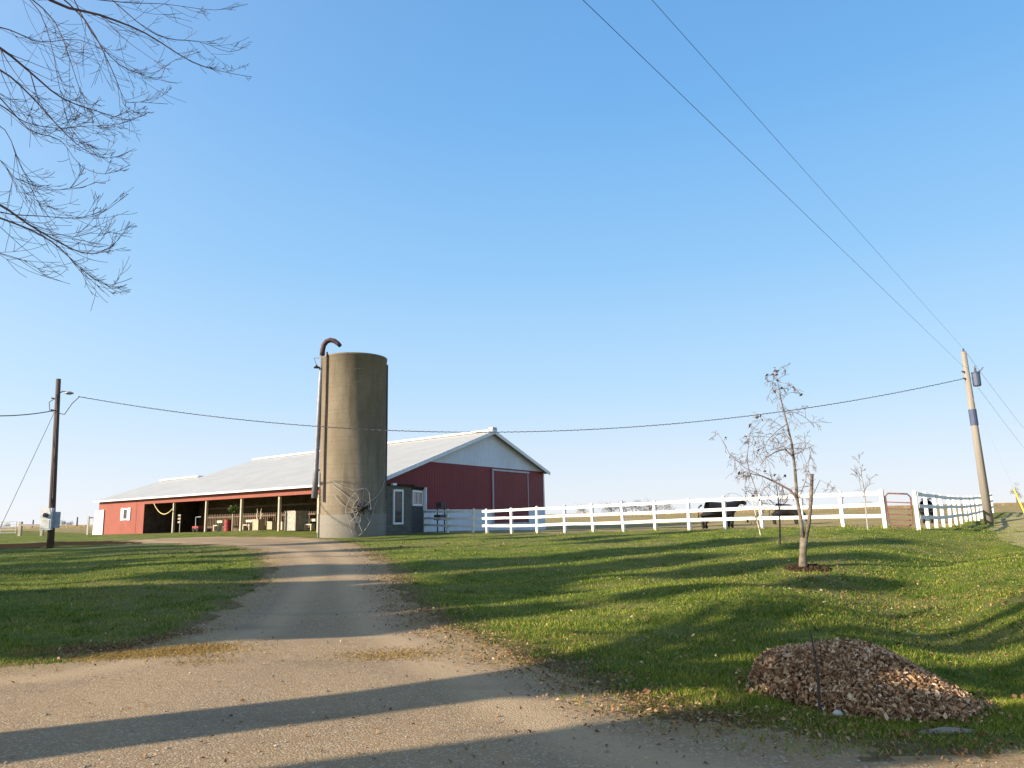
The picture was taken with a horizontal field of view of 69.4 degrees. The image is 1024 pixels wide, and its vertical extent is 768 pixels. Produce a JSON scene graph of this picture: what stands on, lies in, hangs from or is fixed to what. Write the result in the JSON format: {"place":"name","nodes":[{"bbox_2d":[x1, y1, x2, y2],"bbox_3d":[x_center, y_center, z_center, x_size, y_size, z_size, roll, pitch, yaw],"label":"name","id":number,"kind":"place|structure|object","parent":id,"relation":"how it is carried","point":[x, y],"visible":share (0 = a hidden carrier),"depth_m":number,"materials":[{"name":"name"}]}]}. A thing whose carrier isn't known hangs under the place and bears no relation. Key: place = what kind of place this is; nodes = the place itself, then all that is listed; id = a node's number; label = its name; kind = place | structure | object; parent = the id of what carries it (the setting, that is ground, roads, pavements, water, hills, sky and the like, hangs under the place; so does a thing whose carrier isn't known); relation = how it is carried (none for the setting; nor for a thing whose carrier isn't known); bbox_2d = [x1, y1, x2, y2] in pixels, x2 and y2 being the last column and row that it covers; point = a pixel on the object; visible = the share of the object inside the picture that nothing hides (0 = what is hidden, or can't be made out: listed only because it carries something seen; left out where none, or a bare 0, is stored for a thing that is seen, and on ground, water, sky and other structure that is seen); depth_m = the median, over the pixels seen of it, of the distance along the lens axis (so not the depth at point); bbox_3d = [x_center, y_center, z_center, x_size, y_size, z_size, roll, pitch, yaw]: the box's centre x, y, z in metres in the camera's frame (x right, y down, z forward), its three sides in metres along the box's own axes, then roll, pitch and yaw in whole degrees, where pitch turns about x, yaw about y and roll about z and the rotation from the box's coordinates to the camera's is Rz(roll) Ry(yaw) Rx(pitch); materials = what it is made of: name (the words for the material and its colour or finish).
{"place":"outdoors","nodes":[
{"label":"outdoors","id":0,"kind":"place"},
{"bbox_2d":[5,508,852,528],"bbox_3d":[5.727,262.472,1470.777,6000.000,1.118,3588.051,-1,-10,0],"label":"field","id":1,"kind":"structure","parent":0,"point":[558,517],"depth_m":117.44,"materials":[{"name":"plant"}]},
{"bbox_2d":[0,502,1023,528],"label":"corn stubble","id":2,"kind":"object","parent":1,"relation":"on","point":[737,511],"visible":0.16,"depth_m":117.57,"materials":[{"name":"beige plant"}]},
{"bbox_2d":[577,505,587,513],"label":"tree","id":3,"kind":"object","parent":1,"relation":"on","point":[584,510],"visible":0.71,"depth_m":343.79,"materials":[{"name":"grey plant"}]},
{"bbox_2d":[599,502,615,512],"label":"tree","id":4,"kind":"object","parent":1,"relation":"on","point":[608,508],"visible":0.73,"depth_m":323.59,"materials":[{"name":"grey plant"}]},
{"bbox_2d":[614,500,636,511],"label":"tree","id":5,"kind":"object","parent":1,"relation":"on","point":[618,507],"visible":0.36,"depth_m":335.08,"materials":[{"name":"grey plant"}]},
{"bbox_2d":[626,500,647,511],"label":"tree","id":6,"kind":"object","parent":1,"relation":"on","point":[639,507],"visible":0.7,"depth_m":329.30,"materials":[{"name":"grey plant"}]},
{"bbox_2d":[642,498,658,510],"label":"tree","id":7,"kind":"object","parent":1,"relation":"on","point":[649,507],"visible":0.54,"depth_m":344.11,"materials":[{"name":"grey plant"}]},
{"bbox_2d":[657,500,675,510],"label":"tree","id":8,"kind":"object","parent":1,"relation":"on","point":[668,506],"visible":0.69,"depth_m":339.02,"materials":[{"name":"grey plant"}]},
{"bbox_2d":[1009,482,1022,502],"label":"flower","id":9,"kind":"object","parent":1,"relation":"on","point":[1018,493],"visible":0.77,"depth_m":167.54,"materials":[{"name":"plant"}]},
{"bbox_2d":[434,502,445,531],"bbox_3d":[-4.677,8.772,48.735,0.500,1.925,0.900,-7,-12,29],"label":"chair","id":10,"kind":"object","parent":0,"point":[440,504],"visible":0.66,"depth_m":48.66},
{"bbox_2d":[0,536,1023,767],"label":"driveway","id":11,"kind":"structure","parent":0,"point":[310,595],"depth_m":6.47,"materials":[{"name":"beige gravel"}]},
{"bbox_2d":[0,569,1023,767],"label":"gravel stones","id":12,"kind":"object","parent":11,"relation":"on","point":[538,762],"visible":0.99,"depth_m":5.48,"materials":[{"name":"grey stone"}]},
{"bbox_2d":[0,512,1023,761],"bbox_3d":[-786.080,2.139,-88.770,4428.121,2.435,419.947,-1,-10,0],"label":"ground","id":13,"kind":"structure","parent":0,"point":[422,540],"depth_m":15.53,"materials":[{"name":"green plant"}]},
{"bbox_2d":[0,521,16,533],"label":"tube gate","id":14,"kind":"structure","parent":13,"relation":"on","point":[8,524],"depth_m":66.96,"materials":[{"name":"white metal"}]},
{"bbox_2d":[17,522,43,535],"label":"rail fence","id":15,"kind":"object","parent":13,"relation":"on","point":[20,526],"visible":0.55,"depth_m":65.71,"materials":[{"name":"white wood"}]},
{"bbox_2d":[39,379,78,547],"bbox_3d":[-22.407,3.974,36.517,1.522,8.673,0.645,-1,-10,0],"label":"utility pole","id":16,"kind":"object","parent":13,"relation":"on","point":[50,516],"visible":0.98,"depth_m":36.39,"materials":[{"name":"brown wood"}]},
{"bbox_2d":[0,414,53,527],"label":"guy wire","id":17,"kind":"object","parent":16,"relation":"attached to","point":[26,471],"visible":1,"depth_m":35.89,"materials":[{"name":"grey metal"}]},
{"bbox_2d":[0,410,54,415],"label":"power line","id":18,"kind":"object","parent":16,"relation":"attached to","point":[27,414],"visible":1,"depth_m":35.35,"materials":[{"name":"black metal"}]},
{"bbox_2d":[0,541,141,548],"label":"planting bed","id":19,"kind":"object","parent":13,"relation":"on","point":[38,545],"visible":0.93,"depth_m":40.35,"materials":[{"name":"soil"}]},
{"bbox_2d":[86,516,94,534],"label":"gate frame","id":20,"kind":"object","parent":13,"relation":"on","point":[88,523],"visible":0.48,"depth_m":74.77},
{"bbox_2d":[0,0,250,308],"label":"bare maple tree","id":21,"kind":"object","parent":13,"relation":"on","point":[89,109],"visible":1,"depth_m":7.27,"materials":[{"name":"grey plant"}]},
{"bbox_2d":[192,516,203,531],"bbox_3d":[-26.066,11.634,61.481,1.099,1.241,0.665,-10,-13,40],"label":"cart","id":22,"kind":"object","parent":13,"relation":"on","point":[197,528],"visible":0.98,"depth_m":61.19,"materials":[{"name":"red paint"}]},
{"bbox_2d":[213,520,222,530],"bbox_3d":[-23.952,11.541,60.235,0.885,0.830,0.372,-10,-13,40],"label":"bench","id":23,"kind":"object","parent":13,"relation":"on","point":[217,527],"visible":1,"depth_m":60.21,"materials":[{"name":"beige paint"}]},
{"bbox_2d":[224,519,231,530],"bbox_3d":[-22.488,11.193,58.607,0.620,0.920,0.620,-1,-10,0],"label":"barrel","id":24,"kind":"object","parent":13,"relation":"on","point":[227,524],"visible":0.89,"depth_m":58.39,"materials":[{"name":"red paint"}]},
{"bbox_2d":[228,501,238,530],"bbox_3d":[-21.369,10.029,56.709,0.888,2.370,0.807,-1,-10,0],"label":"standing plant","id":25,"kind":"object","parent":13,"relation":"on","point":[232,509],"visible":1,"depth_m":56.64,"materials":[{"name":"green plant"}]},
{"bbox_2d":[242,520,252,529],"bbox_3d":[-20.452,10.910,57.286,1.135,0.780,0.372,-10,-13,40],"label":"bench","id":26,"kind":"object","parent":13,"relation":"on","point":[245,528],"visible":0.64,"depth_m":57.37,"materials":[{"name":"beige paint"}]},
{"bbox_2d":[0,637,510,667],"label":"dry weeds","id":27,"kind":"object","parent":13,"relation":"on","point":[200,649],"visible":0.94,"depth_m":9.23,"materials":[{"name":"plant"}]},
{"bbox_2d":[252,519,265,529],"bbox_3d":[-19.174,10.657,56.068,0.829,0.820,0.650,-10,-13,40],"label":"crate","id":28,"kind":"object","parent":13,"relation":"on","point":[258,524],"visible":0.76,"depth_m":55.85,"materials":[{"name":"beige wood"}]},
{"bbox_2d":[207,503,316,528],"bbox_3d":[-20.450,10.617,59.115,16.340,1.810,0.084,-10,-13,40],"label":"pen panel","id":29,"kind":"object","parent":13,"relation":"on","point":[250,516],"visible":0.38,"depth_m":59.59,"materials":[{"name":"brown wood"}]},
{"bbox_2d":[267,521,276,529],"bbox_3d":[-17.880,10.549,55.220,0.713,0.590,0.550,-10,-13,40],"label":"crate","id":30,"kind":"object","parent":13,"relation":"on","point":[271,524],"visible":0.95,"depth_m":55.02,"materials":[{"name":"brown wood"}]},
{"bbox_2d":[281,522,284,529],"bbox_3d":[-16.877,10.434,54.495,0.322,0.590,0.350,-10,-13,40],"label":"crate","id":31,"kind":"object","parent":13,"relation":"on","point":[282,525],"visible":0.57,"depth_m":54.36,"materials":[{"name":"beige paint"}]},
{"bbox_2d":[284,510,308,530],"bbox_3d":[-15.436,9.795,53.080,1.395,1.390,1.150,-10,-13,40],"label":"feed box","id":32,"kind":"object","parent":13,"relation":"on","point":[295,520],"visible":1,"depth_m":52.66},
{"bbox_2d":[303,519,315,529],"bbox_3d":[-14.388,9.982,52.544,1.035,0.800,0.372,-10,-13,40],"label":"bench","id":33,"kind":"object","parent":13,"relation":"on","point":[312,526],"visible":1,"depth_m":52.46,"materials":[{"name":"beige paint"}]},
{"bbox_2d":[92,427,549,534],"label":"barn","id":34,"kind":"structure","parent":13,"relation":"on","point":[494,470],"depth_m":60.14,"materials":[{"name":"red metal"}]},
{"bbox_2d":[92,510,103,534],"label":"open door","id":35,"kind":"structure","parent":34,"relation":"in","point":[99,515],"depth_m":72.24,"materials":[{"name":"white wood"}]},
{"bbox_2d":[123,508,127,519],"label":"window","id":36,"kind":"structure","parent":34,"relation":"in","point":[125,511],"depth_m":68.95,"materials":[{"name":"white glass"}]},
{"bbox_2d":[178,514,181,531],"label":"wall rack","id":37,"kind":"object","parent":34,"relation":"on","point":[179,521],"depth_m":66.59,"materials":[{"name":"white metal"}]},
{"bbox_2d":[494,471,527,522],"bbox_3d":[-0.062,9.195,60.071,0.059,4.000,5.613,-7,-12,29],"label":"sliding door","id":38,"kind":"structure","parent":34,"relation":"in","point":[510,489],"depth_m":59.95,"materials":[{"name":"red metal"}]},
{"bbox_2d":[311,338,387,537],"bbox_3d":[-9.131,3.046,42.663,3.779,11.526,3.779,-5,-11,21],"label":"silo","id":39,"kind":"object","parent":13,"relation":"on","point":[352,389],"visible":0.99,"depth_m":41.19,"materials":[{"name":"concrete"}]},
{"bbox_2d":[331,480,384,535],"bbox_3d":[-8.306,6.732,40.391,3.029,3.037,0.950,3,-11,-25],"label":"shrub","id":40,"kind":"object","parent":39,"relation":"attached to","point":[361,508],"visible":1,"depth_m":40.15,"materials":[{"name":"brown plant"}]},
{"bbox_2d":[386,483,426,534],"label":"milk house","id":41,"kind":"structure","parent":13,"relation":"on","point":[406,505],"depth_m":45.10,"materials":[{"name":"concrete"}]},
{"bbox_2d":[392,489,403,524],"bbox_3d":[-6.851,7.388,44.480,0.092,2.077,0.977,-7,-11,28],"label":"window","id":42,"kind":"structure","parent":41,"relation":"in","point":[398,495],"depth_m":44.48,"materials":[{"name":"white glass"}]},
{"bbox_2d":[412,490,422,505],"bbox_3d":[-6.075,7.322,47.436,0.092,0.983,2.028,-3,-10,10],"label":"window","id":43,"kind":"structure","parent":41,"relation":"in","point":[417,496],"depth_m":47.38,"materials":[{"name":"white glass"}]},
{"bbox_2d":[423,508,474,533],"bbox_3d":[-3.952,8.570,45.617,0.229,1.764,5.595,7,-13,-38],"label":"board fence","id":44,"kind":"object","parent":13,"relation":"on","point":[447,518],"visible":0.91,"depth_m":45.49,"materials":[{"name":"white paint"}]},
{"bbox_2d":[0,528,1023,699],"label":"weed clumps","id":45,"kind":"object","parent":13,"relation":"on","point":[651,600],"visible":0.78,"depth_m":11.22,"materials":[{"name":"green plant"}]},
{"bbox_2d":[0,505,1023,533],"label":"pasture","id":46,"kind":"structure","parent":13,"relation":"on","point":[742,524],"depth_m":61.38,"materials":[{"name":"green plant"}]},
{"bbox_2d":[698,500,745,528],"bbox_3d":[9.985,6.141,35.062,2.451,1.368,0.743,0,-10,-7],"label":"cow","id":47,"kind":"object","parent":46,"relation":"on","point":[714,514],"visible":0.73,"depth_m":34.85},
{"bbox_2d":[769,503,806,523],"bbox_3d":[18.379,8.607,49.139,2.534,1.368,0.799,-3,-10,8],"label":"cow","id":48,"kind":"object","parent":46,"relation":"on","point":[788,512],"visible":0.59,"depth_m":48.88},
{"bbox_2d":[919,498,933,522],"bbox_3d":[24.439,7.435,43.539,0.795,1.471,2.635,-7,-12,31],"label":"cow","id":49,"kind":"object","parent":46,"relation":"on","point":[921,511],"visible":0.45,"depth_m":42.74},
{"bbox_2d":[1,524,1023,767],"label":"leaf litter","id":50,"kind":"object","parent":13,"relation":"on","point":[693,710],"visible":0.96,"depth_m":8.01,"materials":[{"name":"brown plant"}]},
{"bbox_2d":[43,519,994,548],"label":"grass tufts","id":51,"kind":"object","parent":13,"relation":"on","point":[954,525],"visible":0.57,"depth_m":33.12,"materials":[{"name":"green plant"}]},
{"bbox_2d":[473,489,887,533],"bbox_3d":[5.819,6.445,35.407,0.238,1.928,22.886,9,-14,-44],"label":"board fence","id":52,"kind":"object","parent":13,"relation":"on","point":[842,516],"visible":0.84,"depth_m":33.25,"materials":[{"name":"white paint"}]},
{"bbox_2d":[884,493,912,525],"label":"tube gate","id":53,"kind":"structure","parent":52,"relation":"attached to","point":[887,508],"depth_m":27.28,"materials":[{"name":"metal"}]},
{"bbox_2d":[752,499,760,534],"bbox_3d":[8.689,4.754,26.279,0.261,1.406,0.050,-1,-10,0],"label":"garden stake","id":54,"kind":"object","parent":13,"relation":"on","point":[756,515],"visible":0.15,"depth_m":26.28,"materials":[{"name":"white wood"}]},
{"bbox_2d":[758,473,792,544],"bbox_3d":[7.883,3.720,21.958,0.951,2.166,0.909,-1,-10,0],"label":"sapling","id":55,"kind":"object","parent":13,"relation":"on","point":[779,511],"visible":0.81,"depth_m":21.90,"materials":[{"name":"brown plant"}]},
{"bbox_2d":[709,364,845,566],"bbox_3d":[6.030,1.887,17.060,2.762,4.831,1.500,-1,-10,0],"label":"young lawn tree","id":56,"kind":"object","parent":13,"relation":"on","point":[803,548],"visible":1,"depth_m":17.03,"materials":[{"name":"brown plant"}]},
{"bbox_2d":[784,563,831,571],"bbox_3d":[6.644,4.124,16.605,1.013,0.173,0.974,-1,-10,0],"label":"mulch ring","id":57,"kind":"object","parent":13,"relation":"on","point":[796,567],"visible":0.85,"depth_m":16.49,"materials":[{"name":"wood"}]},
{"bbox_2d":[810,634,821,712],"bbox_3d":[2.445,2.325,5.941,0.042,0.611,0.026,-1,-10,0],"label":"thin stick","id":58,"kind":"object","parent":13,"relation":"on","point":[818,690],"visible":0.81,"depth_m":5.93,"materials":[{"name":"brown wood"}]},
{"bbox_2d":[832,710,842,716],"bbox_3d":[2.565,2.598,5.821,0.080,0.065,0.082,-1,-10,0],"label":"white stone","id":59,"kind":"object","parent":13,"relation":"on","point":[838,712],"visible":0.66,"depth_m":5.80,"materials":[{"name":"white stone"}]},
{"bbox_2d":[851,453,877,529],"bbox_3d":[12.643,3.825,26.432,0.882,2.829,0.554,-8,-12,34],"label":"sapling","id":60,"kind":"object","parent":13,"relation":"on","point":[864,497],"visible":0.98,"depth_m":26.48,"materials":[{"name":"brown plant"}]},
{"bbox_2d":[729,637,1021,726],"bbox_3d":[3.075,2.598,6.582,1.851,0.610,2.483,3,-11,-24],"label":"leaf pile","id":61,"kind":"object","parent":13,"relation":"on","point":[862,678],"visible":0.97,"depth_m":6.14,"materials":[{"name":"brown plant"}]},
{"bbox_2d":[917,727,975,733],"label":"concrete slab","id":62,"kind":"structure","parent":13,"relation":"on","point":[944,730],"depth_m":5.32,"materials":[{"name":"grey concrete"}]},
{"bbox_2d":[912,490,993,529],"bbox_3d":[24.975,6.814,40.590,0.246,2.055,34.295,-9,-12,36],"label":"board fence","id":63,"kind":"object","parent":13,"relation":"on","point":[927,517],"visible":0.74,"depth_m":33.13,"materials":[{"name":"white paint"}]},
{"bbox_2d":[961,348,993,523],"bbox_3d":[23.747,2.689,37.470,1.163,9.250,0.420,-3,-10,9],"label":"utility pole","id":64,"kind":"object","parent":13,"relation":"on","point":[982,476],"visible":0.96,"depth_m":37.38,"materials":[{"name":"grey wood"}]},
{"bbox_2d":[78,379,960,432],"bbox_3d":[0.686,1.286,37.349,44.915,2.323,0.070,-1,-10,-1],"label":"service cable","id":65,"kind":"object","parent":64,"relation":"attached to","point":[525,431],"visible":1,"depth_m":37.15,"materials":[{"name":"black rubber"}]},
{"bbox_2d":[583,0,947,351],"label":"power line","id":66,"kind":"object","parent":64,"relation":"attached to","point":[730,142],"visible":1,"depth_m":12.99,"materials":[{"name":"black metal"}]},
{"bbox_2d":[652,0,961,346],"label":"power line","id":67,"kind":"object","parent":64,"relation":"attached to","point":[777,140],"visible":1,"depth_m":13.08,"materials":[{"name":"black metal"}]},
{"bbox_2d":[971,395,1023,511],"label":"guy wire","id":68,"kind":"object","parent":64,"relation":"attached to","point":[1006,472],"visible":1,"depth_m":34.19,"materials":[{"name":"metal"}]},
{"bbox_2d":[987,511,1023,546],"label":"dry grass verge","id":69,"kind":"structure","parent":13,"relation":"on","point":[1015,519],"depth_m":34.34,"materials":[{"name":"plant"}]},
{"bbox_2d":[0,0,1023,526],"label":"sky","id":70,"kind":"structure","parent":0,"point":[504,204],"materials":[{"name":"blue"}]}
]}

